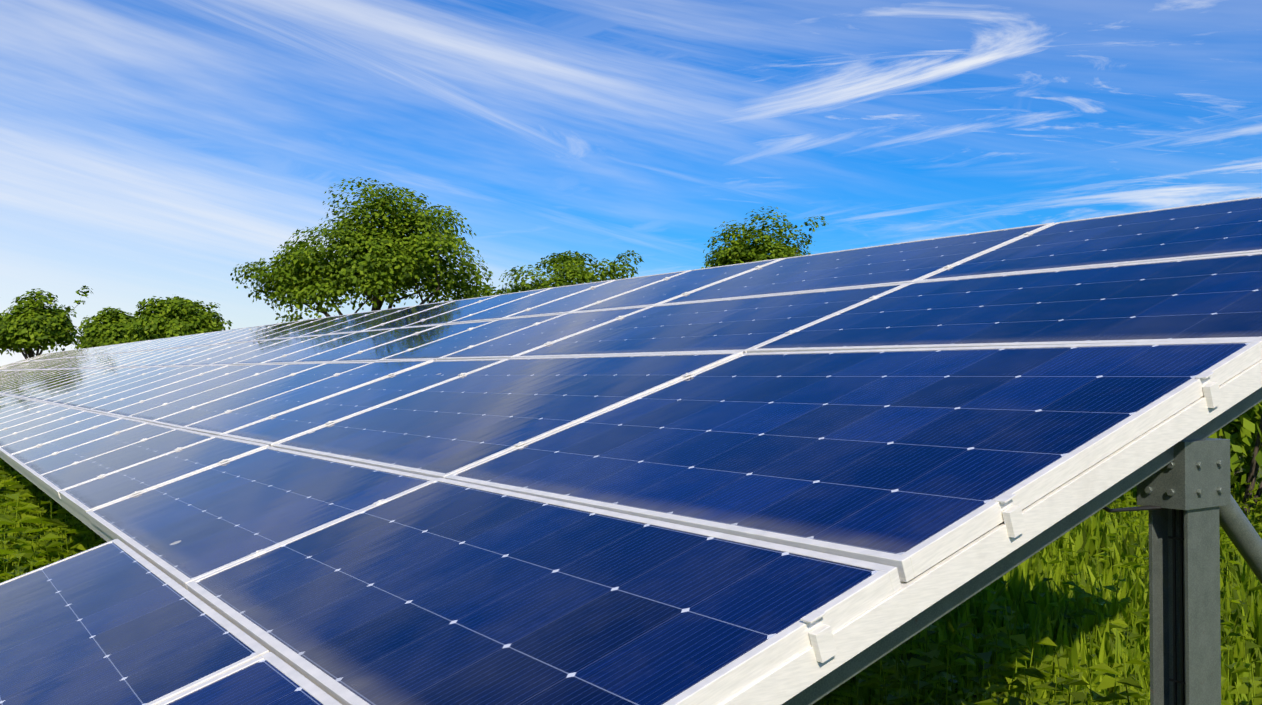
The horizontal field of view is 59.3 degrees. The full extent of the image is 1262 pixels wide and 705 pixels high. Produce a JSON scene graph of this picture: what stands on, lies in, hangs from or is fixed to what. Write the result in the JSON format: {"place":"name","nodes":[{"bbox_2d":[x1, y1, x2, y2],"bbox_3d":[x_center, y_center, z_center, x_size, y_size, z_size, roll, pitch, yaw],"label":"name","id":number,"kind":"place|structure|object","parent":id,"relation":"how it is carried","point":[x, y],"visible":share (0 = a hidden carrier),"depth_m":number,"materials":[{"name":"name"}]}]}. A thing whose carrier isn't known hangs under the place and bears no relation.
{"place":"outdoors","nodes":[
{"label":"outdoors","id":0,"kind":"place"},
{"bbox_2d":[0,460,1261,704],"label":"grass","id":1,"kind":"structure","parent":0,"point":[1020,588],"depth_m":6.37,"materials":[{"name":"green plant"}]},
{"bbox_2d":[0,0,1261,365],"label":"sky","id":2,"kind":"structure","parent":0,"point":[149,148],"materials":[{"name":"blue"}]},
{"bbox_2d":[964,451,1261,703],"bbox_3d":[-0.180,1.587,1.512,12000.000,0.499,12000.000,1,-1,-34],"label":"ground","id":3,"kind":"structure","parent":0,"point":[1259,473],"depth_m":17.06,"materials":[{"name":"green plant"}]},
{"bbox_2d":[0,285,92,358],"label":"tree","id":4,"kind":"object","parent":3,"relation":"on","point":[36,325],"visible":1,"depth_m":91.32,"materials":[{"name":"green plant"}]},
{"bbox_2d":[74,306,138,349],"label":"tree","id":5,"kind":"object","parent":3,"relation":"on","point":[111,328],"visible":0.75,"depth_m":124.39,"materials":[{"name":"green plant"}]},
{"bbox_2d":[122,296,231,342],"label":"tree","id":6,"kind":"object","parent":3,"relation":"on","point":[169,317],"visible":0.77,"depth_m":113.45,"materials":[{"name":"green plant"}]},
{"bbox_2d":[230,177,492,322],"bbox_3d":[-6.767,-1.161,28.767,6.836,6.818,5.135,0,-1,-13],"label":"tree","id":7,"kind":"object","parent":3,"relation":"on","point":[371,262],"visible":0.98,"depth_m":28.10,"materials":[{"name":"green plant"}]},
{"bbox_2d":[458,250,643,298],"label":"tree","id":8,"kind":"object","parent":3,"relation":"on","point":[564,268],"visible":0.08,"depth_m":61.39,"materials":[{"name":"green plant"}]},
{"bbox_2d":[0,232,1261,704],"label":"pv supports","id":9,"kind":"object","parent":3,"relation":"on","point":[1174,468],"visible":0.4,"depth_m":2.60,"materials":[{"name":"metal"}]},
{"bbox_2d":[0,196,1261,704],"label":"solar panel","id":10,"kind":"object","parent":9,"relation":"on","point":[638,518],"visible":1,"depth_m":3.25,"materials":[{"name":"glass"}]},
{"bbox_2d":[0,458,1261,704],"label":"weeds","id":11,"kind":"object","parent":3,"relation":"on","point":[36,544],"visible":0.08,"depth_m":5.26,"materials":[{"name":"green plant"}]},
{"bbox_2d":[701,206,828,268],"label":"tree","id":12,"kind":"object","parent":3,"relation":"on","point":[740,249],"visible":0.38,"depth_m":54.91,"materials":[{"name":"green plant"}]},
{"bbox_2d":[1208,401,1261,513],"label":"scrub","id":13,"kind":"object","parent":3,"relation":"on","point":[1243,432],"visible":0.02,"depth_m":10.90,"materials":[{"name":"green plant"}]}
]}

